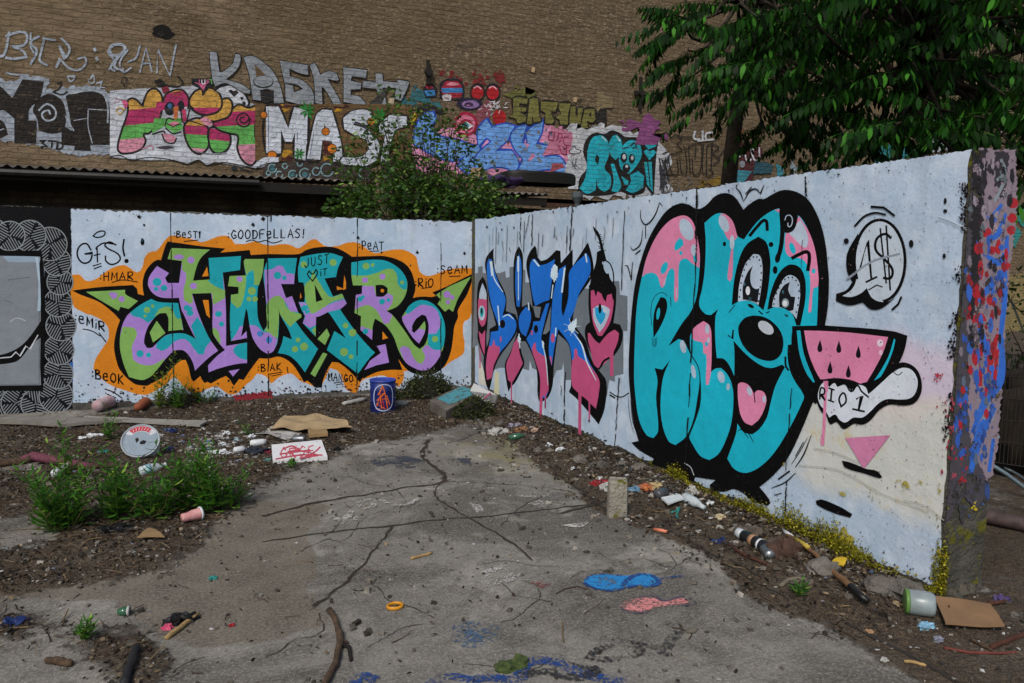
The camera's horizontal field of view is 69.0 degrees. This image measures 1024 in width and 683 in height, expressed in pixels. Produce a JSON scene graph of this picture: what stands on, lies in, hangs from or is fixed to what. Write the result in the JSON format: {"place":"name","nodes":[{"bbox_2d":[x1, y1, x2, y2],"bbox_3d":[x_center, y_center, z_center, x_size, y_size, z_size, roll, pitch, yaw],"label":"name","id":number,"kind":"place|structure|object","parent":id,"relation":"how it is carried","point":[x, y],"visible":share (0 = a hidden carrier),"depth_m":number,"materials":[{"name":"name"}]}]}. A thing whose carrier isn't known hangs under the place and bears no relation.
{"place":"outdoors","nodes":[
{"label":"outdoors","id":0,"kind":"place"},
{"bbox_2d":[0,331,1023,682],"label":"ground","id":1,"kind":"structure","parent":0,"point":[796,651],"depth_m":3.69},
{"bbox_2d":[0,615,30,626],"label":"rag","id":2,"kind":"object","parent":1,"relation":"on","point":[17,620],"visible":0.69,"depth_m":3.27,"materials":[{"name":"blue fabric"}]},
{"bbox_2d":[44,656,73,666],"bbox_3d":[-1.793,1.266,2.951,0.128,0.035,0.035,2,6,15],"label":"log piece","id":3,"kind":"object","parent":1,"relation":"on","point":[60,661],"visible":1,"depth_m":2.94,"materials":[{"name":"brown wood"}]},
{"bbox_2d":[0,447,124,538],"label":"weed","id":4,"kind":"object","parent":1,"relation":"on","point":[52,518],"visible":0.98,"depth_m":4.39,"materials":[{"name":"green plant"}]},
{"bbox_2d":[41,419,85,481],"bbox_3d":[-3.189,0.773,5.322,0.289,0.474,0.221,-2,6,-23],"label":"weed","id":5,"kind":"object","parent":1,"relation":"on","point":[67,469],"visible":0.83,"depth_m":5.32,"materials":[{"name":"green plant"}]},
{"bbox_2d":[0,452,128,469],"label":"fallen branch","id":6,"kind":"object","parent":1,"relation":"on","point":[36,457],"visible":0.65,"depth_m":5.72,"materials":[{"name":"brown wood"}]},
{"bbox_2d":[0,416,129,426],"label":"slab strip","id":7,"kind":"object","parent":1,"relation":"on","point":[52,422],"visible":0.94,"depth_m":7.10,"materials":[{"name":"concrete"}]},
{"bbox_2d":[73,614,99,640],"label":"weed","id":8,"kind":"object","parent":1,"relation":"on","point":[84,633],"visible":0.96,"depth_m":3.14,"materials":[{"name":"green plant"}]},
{"bbox_2d":[91,395,115,410],"bbox_3d":[-4.318,0.651,7.891,0.160,0.160,0.305,1,6,-1],"label":"plastic cup","id":9,"kind":"object","parent":1,"relation":"on","point":[108,401],"visible":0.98,"depth_m":7.80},
{"bbox_2d":[81,462,133,518],"bbox_3d":[-2.475,0.914,4.598,0.252,0.348,0.342,0,6,-6],"label":"weed","id":10,"kind":"object","parent":1,"relation":"on","point":[110,496],"visible":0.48,"depth_m":4.57,"materials":[{"name":"green plant"}]},
{"bbox_2d":[100,402,120,438],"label":"weed","id":11,"kind":"object","parent":1,"relation":"on","point":[106,430],"visible":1,"depth_m":6.57,"materials":[{"name":"green plant"}]},
{"bbox_2d":[91,522,135,533],"bbox_3d":[-2.347,1.110,4.399,0.240,0.063,0.141,-2,6,-23],"label":"plastic bag","id":12,"kind":"object","parent":1,"relation":"on","point":[118,527],"visible":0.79,"depth_m":4.38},
{"bbox_2d":[94,442,133,521],"bbox_3d":[-2.430,0.843,4.535,0.225,0.497,0.282,-4,7,-36],"label":"weed","id":13,"kind":"object","parent":1,"relation":"on","point":[117,501],"visible":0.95,"depth_m":4.51,"materials":[{"name":"green plant"}]},
{"bbox_2d":[117,606,130,615],"bbox_3d":[-1.754,1.219,3.366,0.050,0.046,0.046,-1,6,-11],"label":"bottle neck","id":14,"kind":"object","parent":1,"relation":"on","point":[124,611],"visible":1,"depth_m":3.35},
{"bbox_2d":[120,643,140,682],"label":"rubber hose","id":15,"kind":"object","parent":1,"relation":"on","point":[130,664],"visible":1,"depth_m":2.87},
{"bbox_2d":[120,424,159,457],"bbox_3d":[-3.028,0.845,6.086,0.290,0.347,0.344,-2,6,-23],"label":"bucket lid","id":16,"kind":"object","parent":1,"relation":"on","point":[135,440],"visible":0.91,"depth_m":6.00,"materials":[{"name":"plastic"}]},
{"bbox_2d":[134,397,151,410],"bbox_3d":[-3.923,0.677,7.893,0.116,0.116,0.375,-1,6,-14],"label":"clay pot","id":17,"kind":"object","parent":1,"relation":"on","point":[143,403],"visible":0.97,"depth_m":7.83,"materials":[{"name":"ceramic"}]},
{"bbox_2d":[91,456,198,519],"bbox_3d":[-2.259,0.896,4.658,0.569,0.382,0.506,3,6,23],"label":"weed","id":18,"kind":"object","parent":1,"relation":"on","point":[155,500],"visible":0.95,"depth_m":4.60,"materials":[{"name":"green plant"}]},
{"bbox_2d":[84,415,207,426],"bbox_3d":[-3.604,0.772,7.231,1.300,0.037,0.167,1,6,6],"label":"slab strip","id":19,"kind":"object","parent":1,"relation":"on","point":[197,423],"visible":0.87,"depth_m":7.19,"materials":[{"name":"concrete"}]},
{"bbox_2d":[137,527,164,537],"bbox_3d":[-2.070,1.098,4.281,0.144,0.027,0.257,-2,6,-23],"label":"cardboard piece","id":20,"kind":"object","parent":1,"relation":"on","point":[149,532],"visible":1,"depth_m":4.24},
{"bbox_2d":[138,462,166,474],"bbox_3d":[-2.542,0.895,5.274,0.070,0.071,0.193,5,8,38],"label":"plastic bottle","id":21,"kind":"object","parent":1,"relation":"on","point":[157,466],"visible":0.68,"depth_m":5.24,"materials":[{"name":"white"}]},
{"bbox_2d":[150,350,180,407],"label":"weed","id":22,"kind":"object","parent":1,"relation":"on","point":[160,402],"visible":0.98,"depth_m":7.98,"materials":[{"name":"green plant"}]},
{"bbox_2d":[167,373,188,408],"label":"weed","id":23,"kind":"object","parent":1,"relation":"on","point":[177,396],"visible":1,"depth_m":7.94,"materials":[{"name":"green plant"}]},
{"bbox_2d":[0,164,361,217],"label":"lean to shed","id":24,"kind":"object","parent":1,"relation":"on","point":[66,187],"visible":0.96,"depth_m":9.75,"materials":[{"name":"metal"}]},
{"bbox_2d":[161,611,200,626],"bbox_3d":[-1.475,1.245,3.317,0.173,0.069,0.103,-2,6,-23],"label":"rag","id":25,"kind":"object","parent":1,"relation":"on","point":[173,618],"visible":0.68,"depth_m":3.30,"materials":[{"name":"black fabric"}]},
{"bbox_2d":[164,612,199,639],"bbox_3d":[-1.439,1.241,3.256,0.024,0.024,0.230,2,6,10],"label":"stick","id":26,"kind":"object","parent":1,"relation":"on","point":[177,629],"visible":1,"depth_m":3.22,"materials":[{"name":"brown wood"}]},
{"bbox_2d":[163,386,206,405],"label":"creeper","id":27,"kind":"object","parent":1,"relation":"on","point":[190,399],"visible":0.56,"depth_m":8.19,"materials":[{"name":"green plant"}]},
{"bbox_2d":[180,506,203,521],"bbox_3d":[-1.956,1.062,4.557,0.126,0.086,0.086,-5,8,-45],"label":"paper cup","id":28,"kind":"object","parent":1,"relation":"on","point":[194,514],"visible":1,"depth_m":4.54,"materials":[{"name":"pink paper"}]},
{"bbox_2d":[125,436,261,510],"bbox_3d":[-2.023,0.832,4.770,0.812,0.494,0.463,-2,6,-23],"label":"weed","id":29,"kind":"object","parent":1,"relation":"on","point":[186,487],"visible":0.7,"depth_m":4.73,"materials":[{"name":"green plant"}]},
{"bbox_2d":[183,384,217,403],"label":"weed","id":30,"kind":"object","parent":1,"relation":"on","point":[211,398],"visible":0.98,"depth_m":8.24,"materials":[{"name":"green plant"}]},
{"bbox_2d":[187,434,231,512],"bbox_3d":[-1.924,0.835,4.719,0.282,0.489,0.316,-2,6,-23],"label":"weed","id":31,"kind":"object","parent":1,"relation":"on","point":[209,501],"visible":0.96,"depth_m":4.70,"materials":[{"name":"green plant"}]},
{"bbox_2d":[205,462,254,509],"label":"weed","id":32,"kind":"object","parent":1,"relation":"on","point":[226,488],"visible":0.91,"depth_m":4.79,"materials":[{"name":"green plant"}]},
{"bbox_2d":[0,205,471,413],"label":"concrete wall","id":33,"kind":"structure","parent":1,"relation":"on","point":[120,306],"depth_m":8.32,"materials":[{"name":"paint"}]},
{"bbox_2d":[244,446,271,454],"bbox_3d":[-2.127,0.925,6.245,0.248,0.094,0.197,-2,6,-23],"label":"rag","id":34,"kind":"object","parent":1,"relation":"on","point":[254,450],"visible":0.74,"depth_m":6.20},
{"bbox_2d":[250,439,265,446],"bbox_3d":[-2.200,0.877,6.450,0.134,0.067,0.064,-2,6,-23],"label":"plastic bottle","id":35,"kind":"object","parent":1,"relation":"on","point":[255,442],"visible":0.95,"depth_m":6.42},
{"bbox_2d":[255,426,301,440],"bbox_3d":[-2.139,0.838,6.886,0.534,0.048,0.322,4,7,27],"label":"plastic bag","id":36,"kind":"object","parent":1,"relation":"on","point":[287,434],"visible":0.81,"depth_m":6.88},
{"bbox_2d":[269,413,351,430],"bbox_3d":[-1.879,0.780,7.159,0.846,0.069,0.570,1,6,3],"label":"cardboard sheet","id":37,"kind":"object","parent":36,"relation":"on","point":[312,421],"visible":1,"depth_m":7.08,"materials":[{"name":"cardboard"}]},
{"bbox_2d":[292,435,305,441],"bbox_3d":[-1.887,0.862,6.598,0.110,0.065,0.062,1,6,3],"label":"drinks can","id":38,"kind":"object","parent":1,"relation":"on","point":[298,438],"visible":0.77,"depth_m":6.57,"materials":[{"name":"metal"}]},
{"bbox_2d":[271,440,327,463],"bbox_3d":[-1.767,0.915,6.175,0.465,0.035,0.590,-2,6,-23],"label":"foam board","id":39,"kind":"object","parent":1,"relation":"on","point":[307,451],"visible":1,"depth_m":6.11,"materials":[{"name":"paint"}]},
{"bbox_2d":[308,429,327,437],"bbox_3d":[-1.770,0.833,6.788,0.164,0.044,0.220,-1,6,-18],"label":"wooden offcut","id":40,"kind":"object","parent":1,"relation":"on","point":[317,432],"visible":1,"depth_m":6.72,"materials":[{"name":"wood"}]},
{"bbox_2d":[322,607,352,682],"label":"fallen branch","id":41,"kind":"object","parent":1,"relation":"on","point":[340,644],"visible":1,"depth_m":3.07,"materials":[{"name":"brown wood"}]},
{"bbox_2d":[311,526,392,605],"bbox_3d":[-0.801,1.177,4.003,0.071,0.003,1.103,2,6,10],"label":"ground crack","id":42,"kind":"object","parent":1,"relation":"on","point":[344,583],"visible":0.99,"depth_m":3.78,"materials":[{"name":"concrete"}]},
{"bbox_2d":[261,439,446,515],"bbox_3d":[-0.838,1.012,5.604,0.734,0.008,2.247,3,6,21],"label":"ground crack","id":43,"kind":"object","parent":1,"relation":"on","point":[423,451],"visible":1,"depth_m":5.28,"materials":[{"name":"concrete"}]},
{"bbox_2d":[342,397,366,405],"bbox_3d":[-1.772,0.674,8.392,0.050,0.056,0.349,5,7,35],"label":"plastic bottle","id":44,"kind":"object","parent":1,"relation":"on","point":[357,400],"visible":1,"depth_m":8.37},
{"bbox_2d":[369,377,395,412],"bbox_3d":[-1.382,0.573,7.976,0.282,0.347,0.283,-2,6,-23],"label":"metal drum","id":45,"kind":"object","parent":1,"relation":"on","point":[382,394],"visible":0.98,"depth_m":7.87,"materials":[{"name":"blue metal"}]},
{"bbox_2d":[386,601,403,610],"bbox_3d":[-0.544,1.229,3.462,0.082,0.018,0.065,-2,6,-23],"label":"plastic ring","id":46,"kind":"object","parent":1,"relation":"on","point":[401,604],"visible":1,"depth_m":3.45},
{"bbox_2d":[314,84,521,221],"bbox_3d":[-1.298,-1.450,10.185,2.886,4.065,1.653,1,6,2],"label":"elder bush","id":47,"kind":"object","parent":1,"relation":"on","point":[441,203],"visible":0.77,"depth_m":9.97,"materials":[{"name":"green plant"}]},
{"bbox_2d":[370,455,469,468],"bbox_3d":[-0.749,0.965,6.044,0.803,0.004,0.409,-1,6,-14],"label":"ground paint","id":48,"kind":"object","parent":1,"relation":"on","point":[407,458],"visible":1,"depth_m":6.02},
{"bbox_2d":[399,368,454,399],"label":"creeper","id":49,"kind":"object","parent":1,"relation":"on","point":[430,387],"visible":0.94,"depth_m":8.77,"materials":[{"name":"green plant"}]},
{"bbox_2d":[262,501,605,541],"bbox_3d":[-0.404,1.110,4.665,2.206,0.012,0.058,-2,6,-20],"label":"ground crack","id":50,"kind":"object","parent":1,"relation":"on","point":[425,520],"visible":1,"depth_m":4.62,"materials":[{"name":"concrete"}]},
{"bbox_2d":[0,386,901,633],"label":"rubble","id":51,"kind":"object","parent":1,"relation":"on","point":[692,582],"visible":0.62,"depth_m":5.19,"materials":[{"name":"stone"}]},
{"bbox_2d":[323,487,586,585],"bbox_3d":[-0.279,1.108,4.704,1.606,0.009,1.448,5,7,37],"label":"ground paint","id":52,"kind":"object","parent":1,"relation":"on","point":[477,509],"visible":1,"depth_m":4.73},
{"bbox_2d":[430,386,480,418],"bbox_3d":[-0.631,0.668,8.162,0.381,0.183,1.171,3,6,21],"label":"concrete slab","id":53,"kind":"object","parent":1,"relation":"on","point":[444,404],"depth_m":7.98,"materials":[{"name":"concrete"}]},
{"bbox_2d":[470,383,497,403],"bbox_3d":[-0.301,0.565,7.948,0.158,0.220,0.476,-5,8,-43],"label":"foam sheet","id":54,"kind":"object","parent":53,"relation":"on","point":[480,391],"visible":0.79,"depth_m":7.94,"materials":[{"name":"white plastic"}]},
{"bbox_2d":[0,384,938,682],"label":"twigs","id":55,"kind":"object","parent":1,"relation":"on","point":[72,440],"visible":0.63,"depth_m":5.61,"materials":[{"name":"wood"}]},
{"bbox_2d":[450,394,497,419],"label":"creeper","id":56,"kind":"object","parent":1,"relation":"on","point":[471,409],"visible":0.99,"depth_m":7.65,"materials":[{"name":"green plant"}]},
{"bbox_2d":[0,384,949,682],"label":"leaf litter","id":57,"kind":"object","parent":1,"relation":"on","point":[640,472],"visible":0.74,"depth_m":5.19,"materials":[{"name":"plant"}]},
{"bbox_2d":[452,621,499,647],"bbox_3d":[-0.152,1.265,3.240,0.234,0.003,0.243,-2,6,-23],"label":"ground paint","id":58,"kind":"object","parent":1,"relation":"on","point":[470,633],"visible":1,"depth_m":3.22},
{"bbox_2d":[434,481,532,560],"bbox_3d":[-0.271,1.109,4.732,0.180,0.009,1.613,-2,6,-23],"label":"ground crack","id":59,"kind":"object","parent":1,"relation":"on","point":[509,541],"visible":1,"depth_m":4.50,"materials":[{"name":"concrete"}]},
{"bbox_2d":[487,427,509,435],"bbox_3d":[-0.123,0.862,7.038,0.238,0.104,0.153,-2,6,-23],"label":"plastic bag","id":60,"kind":"object","parent":1,"relation":"on","point":[496,431],"visible":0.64,"depth_m":7.00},
{"bbox_2d":[0,397,1020,680],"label":"paper scraps","id":61,"kind":"object","parent":1,"relation":"on","point":[414,493],"visible":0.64,"depth_m":5.38,"materials":[{"name":"paper"}]},
{"bbox_2d":[0,0,1023,331],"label":"brick building","id":62,"kind":"structure","parent":1,"relation":"on","point":[274,88],"depth_m":12.21,"materials":[{"name":"brick"}]},
{"bbox_2d":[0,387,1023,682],"bbox_3d":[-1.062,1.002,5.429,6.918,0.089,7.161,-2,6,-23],"label":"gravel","id":63,"kind":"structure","parent":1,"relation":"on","point":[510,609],"depth_m":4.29,"materials":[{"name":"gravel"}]},
{"bbox_2d":[494,653,529,673],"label":"moss clump","id":64,"kind":"object","parent":1,"relation":"on","point":[517,662],"visible":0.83,"depth_m":2.96,"materials":[{"name":"plant"}]},
{"bbox_2d":[420,190,606,220],"bbox_3d":[1.786,-1.151,13.157,7.400,2.802,2.300,-2,6,-23],"label":"lean to shed","id":65,"kind":"object","parent":1,"relation":"on","point":[527,199],"visible":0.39,"depth_m":11.52,"materials":[{"name":"metal"}]},
{"bbox_2d":[476,173,524,187],"bbox_3d":[-0.186,-2.481,11.510,0.764,0.235,0.332,-2,6,-23],"label":"purple cloth","id":66,"kind":"object","parent":65,"relation":"on","point":[512,181],"visible":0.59,"depth_m":11.48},
{"bbox_2d":[469,167,490,180],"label":"broken block","id":67,"kind":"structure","parent":66,"relation":"on","point":[479,172],"depth_m":11.38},
{"bbox_2d":[499,170,575,187],"bbox_3d":[0.398,-2.614,11.974,1.240,0.189,0.680,-2,6,-23],"label":"rubber tarp","id":68,"kind":"object","parent":65,"relation":"on","point":[531,178],"visible":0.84,"depth_m":11.72,"materials":[{"name":"rubber"}]},
{"bbox_2d":[508,433,523,440],"bbox_3d":[0.040,0.866,6.759,0.146,0.072,0.060,-1,6,-11],"label":"glass bottle","id":69,"kind":"object","parent":1,"relation":"on","point":[516,436],"visible":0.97,"depth_m":6.73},
{"bbox_2d":[349,630,683,682],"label":"ground paint","id":70,"kind":"object","parent":1,"relation":"on","point":[558,675],"visible":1,"depth_m":2.93,"materials":[{"name":"paint"}]},
{"bbox_2d":[572,454,587,462],"bbox_3d":[0.552,0.957,6.011,0.129,0.091,0.106,2,6,10],"label":"stone","id":71,"kind":"object","parent":1,"relation":"on","point":[580,458],"visible":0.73,"depth_m":5.97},
{"bbox_2d":[596,460,608,468],"bbox_3d":[0.707,0.971,5.792,0.116,0.097,0.085,-2,6,-23],"label":"stone","id":72,"kind":"object","parent":1,"relation":"on","point":[601,464],"visible":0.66,"depth_m":5.76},
{"bbox_2d":[607,477,627,517],"bbox_3d":[0.675,0.997,4.768,0.128,0.249,0.103,1,6,0],"label":"concrete block","id":73,"kind":"object","parent":1,"relation":"on","point":[617,497],"depth_m":4.72,"materials":[{"name":"concrete"}]},
{"bbox_2d":[630,462,648,469],"bbox_3d":[0.993,0.981,5.766,0.162,0.094,0.126,-2,6,-23],"label":"stone","id":74,"kind":"object","parent":1,"relation":"on","point":[638,465],"visible":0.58,"depth_m":5.74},
{"bbox_2d":[637,483,651,491],"bbox_3d":[0.965,1.039,5.275,0.198,0.074,0.118,-2,6,-23],"label":"wrapper","id":75,"kind":"object","parent":1,"relation":"on","point":[644,486],"visible":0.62,"depth_m":5.24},
{"bbox_2d":[506,433,801,608],"bbox_3d":[0.540,1.045,5.309,0.204,0.033,4.028,-2,6,-22],"label":"ground crack","id":76,"kind":"object","parent":1,"relation":"on","point":[690,540],"visible":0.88,"depth_m":4.29,"materials":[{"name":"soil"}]},
{"bbox_2d":[620,595,695,613],"bbox_3d":[0.681,1.241,3.540,0.380,0.004,0.182,-2,6,-23],"label":"ground paint","id":77,"kind":"object","parent":1,"relation":"on","point":[647,606],"visible":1,"depth_m":3.53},
{"bbox_2d":[653,487,669,498],"bbox_3d":[1.022,1.032,5.071,0.137,0.075,0.072,-5,8,-42],"label":"plastic bottle","id":78,"kind":"object","parent":1,"relation":"on","point":[661,492],"visible":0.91,"depth_m":5.03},
{"bbox_2d":[661,494,683,504],"bbox_3d":[1.066,1.043,4.921,0.159,0.028,0.109,-2,6,-23],"label":"foam tray","id":79,"kind":"object","parent":1,"relation":"on","point":[670,499],"visible":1,"depth_m":4.91,"materials":[{"name":"white plastic"}]},
{"bbox_2d":[682,492,704,509],"bbox_3d":[1.187,1.047,4.861,0.068,0.068,0.253,-1,6,-16],"label":"plastic bottle","id":80,"kind":"object","parent":1,"relation":"on","point":[694,502],"visible":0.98,"depth_m":4.87,"materials":[{"name":"white"}]},
{"bbox_2d":[471,131,1018,598],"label":"concrete wall","id":81,"kind":"structure","parent":1,"relation":"on","point":[829,343],"depth_m":4.44,"materials":[{"name":"paint"}]},
{"bbox_2d":[654,462,950,595],"bbox_3d":[1.554,0.871,4.697,0.184,0.532,2.495,-2,6,-23],"label":"moss","id":82,"kind":"object","parent":81,"relation":"attached to","point":[836,545],"visible":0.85,"depth_m":4.23,"materials":[{"name":"plant"}]},
{"bbox_2d":[727,541,766,564],"bbox_3d":[1.273,1.162,4.094,0.055,0.028,0.319,-2,6,-21],"label":"stick","id":83,"kind":"object","parent":1,"relation":"on","point":[745,554],"visible":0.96,"depth_m":4.05,"materials":[{"name":"brown wood"}]},
{"bbox_2d":[733,525,763,535],"bbox_3d":[1.388,1.122,4.387,0.173,0.090,0.151,2,6,11],"label":"rag","id":84,"kind":"object","parent":1,"relation":"on","point":[755,530],"visible":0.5,"depth_m":4.36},
{"bbox_2d":[734,528,768,550],"bbox_3d":[1.372,1.129,4.202,0.068,0.076,0.281,-2,7,-26],"label":"spray can","id":85,"kind":"object","parent":1,"relation":"on","point":[752,540],"visible":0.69,"depth_m":4.21,"materials":[{"name":"black metal"}]},
{"bbox_2d":[759,544,774,559],"bbox_3d":[1.396,1.151,4.076,0.060,0.062,0.125,1,6,4],"label":"drinks can","id":86,"kind":"object","parent":1,"relation":"on","point":[765,551],"visible":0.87,"depth_m":4.02,"materials":[{"name":"metal"}]},
{"bbox_2d":[615,0,931,184],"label":"ailanthus tree","id":87,"kind":"object","parent":1,"relation":"on","point":[752,33],"visible":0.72,"depth_m":8.23,"materials":[{"name":"green plant"}]},
{"bbox_2d":[766,541,786,559],"bbox_3d":[1.449,1.156,4.085,0.143,0.120,0.123,-2,6,-23],"label":"stone","id":88,"kind":"object","parent":1,"relation":"on","point":[776,547],"visible":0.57,"depth_m":4.04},
{"bbox_2d":[778,536,803,556],"bbox_3d":[1.520,1.137,4.098,0.146,0.134,0.136,1,6,5],"label":"stone","id":89,"kind":"object","parent":1,"relation":"on","point":[791,547],"visible":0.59,"depth_m":4.06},
{"bbox_2d":[779,576,806,587],"bbox_3d":[1.413,1.206,3.739,0.173,0.037,0.061,0,6,-9],"label":"stick","id":90,"kind":"object","parent":1,"relation":"on","point":[786,581],"visible":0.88,"depth_m":3.74,"materials":[{"name":"brown wood"}]},
{"bbox_2d":[788,576,810,596],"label":"weed","id":91,"kind":"object","parent":1,"relation":"on","point":[801,588],"visible":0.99,"depth_m":3.63,"materials":[{"name":"green plant"}]},
{"bbox_2d":[805,556,841,577],"bbox_3d":[1.614,1.172,3.844,0.168,0.106,0.169,-2,6,-23],"label":"stone","id":92,"kind":"object","parent":1,"relation":"on","point":[822,566],"visible":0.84,"depth_m":3.81,"materials":[{"name":"stone"}]},
{"bbox_2d":[781,528,869,603],"bbox_3d":[1.625,1.156,3.943,0.052,0.072,1.003,1,6,-2],"label":"broom pole","id":93,"kind":"object","parent":1,"relation":"on","point":[854,589],"visible":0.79,"depth_m":3.65,"materials":[{"name":"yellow wood"}]},
{"bbox_2d":[833,557,846,565],"bbox_3d":[1.710,1.149,3.900,0.065,0.025,0.158,4,7,32],"label":"yellow lid","id":94,"kind":"object","parent":1,"relation":"on","point":[841,561],"visible":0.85,"depth_m":3.91,"materials":[{"name":"plastic"}]},
{"bbox_2d":[701,0,1023,223],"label":"ailanthus tree","id":95,"kind":"object","parent":1,"relation":"on","point":[933,57],"visible":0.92,"depth_m":6.44,"materials":[{"name":"green plant"}]},
{"bbox_2d":[861,574,894,596],"bbox_3d":[1.796,1.196,3.645,0.179,0.108,0.158,2,6,12],"label":"stone","id":96,"kind":"object","parent":1,"relation":"on","point":[876,584],"visible":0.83,"depth_m":3.60,"materials":[{"name":"stone"}]},
{"bbox_2d":[846,622,960,682],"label":"ground crack","id":97,"kind":"object","parent":1,"relation":"on","point":[944,674],"visible":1,"depth_m":3.12,"materials":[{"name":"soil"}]},
{"bbox_2d":[887,577,925,601],"bbox_3d":[1.898,1.209,3.591,0.225,0.137,0.182,-2,6,-23],"label":"stone","id":98,"kind":"object","parent":1,"relation":"on","point":[899,584],"visible":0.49,"depth_m":3.56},
{"bbox_2d":[902,588,935,616],"bbox_3d":[1.862,1.196,3.407,0.120,0.116,0.116,3,6,19],"label":"plastic jar","id":99,"kind":"object","parent":1,"relation":"on","point":[919,602],"visible":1,"depth_m":3.37,"materials":[{"name":"plastic"}]},
{"bbox_2d":[917,621,934,630],"bbox_3d":[1.828,1.258,3.292,0.085,0.041,0.050,-2,6,-23],"label":"wrapper","id":100,"kind":"object","parent":1,"relation":"on","point":[923,625],"visible":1,"depth_m":3.28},
{"bbox_2d":[935,596,1004,626],"bbox_3d":[2.075,1.236,3.384,0.243,0.036,0.361,3,6,21],"label":"cardboard sheet","id":101,"kind":"object","parent":1,"relation":"on","point":[964,612],"visible":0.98,"depth_m":3.38,"materials":[{"name":"cardboard"}]},
{"bbox_2d":[944,646,1017,654],"bbox_3d":[2.059,1.294,3.111,0.484,0.017,0.054,1,6,2],"label":"metal rod","id":102,"kind":"object","parent":1,"relation":"on","point":[980,652],"visible":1,"depth_m":3.10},
{"bbox_2d":[970,638,992,650],"bbox_3d":[1.981,1.280,3.149,0.024,0.019,0.096,-2,6,-20],"label":"stick","id":103,"kind":"object","parent":1,"relation":"on","point":[980,644],"visible":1,"depth_m":3.14,"materials":[{"name":"brown wood"}]},
{"bbox_2d":[993,594,1010,603],"bbox_3d":[2.378,1.255,3.615,0.080,0.049,0.081,3,7,24],"label":"wrapper","id":104,"kind":"object","parent":1,"relation":"on","point":[999,597],"visible":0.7,"depth_m":3.61,"materials":[{"name":"plastic"}]},
{"bbox_2d":[986,509,1023,531],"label":"pipe","id":105,"kind":"object","parent":1,"relation":"on","point":[1006,520],"visible":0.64,"depth_m":4.58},
{"bbox_2d":[989,631,1023,648],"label":"stick","id":106,"kind":"object","parent":1,"relation":"on","point":[1006,640],"visible":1,"depth_m":3.17,"materials":[{"name":"brown wood"}]},
{"bbox_2d":[993,354,1023,474],"bbox_3d":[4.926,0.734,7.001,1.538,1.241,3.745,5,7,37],"label":"fence","id":107,"kind":"object","parent":1,"relation":"on","point":[1019,470],"visible":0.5,"depth_m":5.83,"materials":[{"name":"metal"}]},
{"bbox_2d":[994,464,1023,489],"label":"metal pole","id":108,"kind":"object","parent":1,"relation":"on","point":[1009,476],"visible":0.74,"depth_m":4.83,"materials":[{"name":"metal"}]},
{"bbox_2d":[1003,467,1023,480],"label":"metal pole","id":109,"kind":"object","parent":1,"relation":"on","point":[1020,476],"visible":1,"depth_m":5.17,"materials":[{"name":"metal"}]},
{"bbox_2d":[1005,265,1023,369],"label":"undergrowth bush","id":110,"kind":"object","parent":1,"relation":"on","point":[1015,321],"visible":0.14,"depth_m":9.61,"materials":[{"name":"green plant"}]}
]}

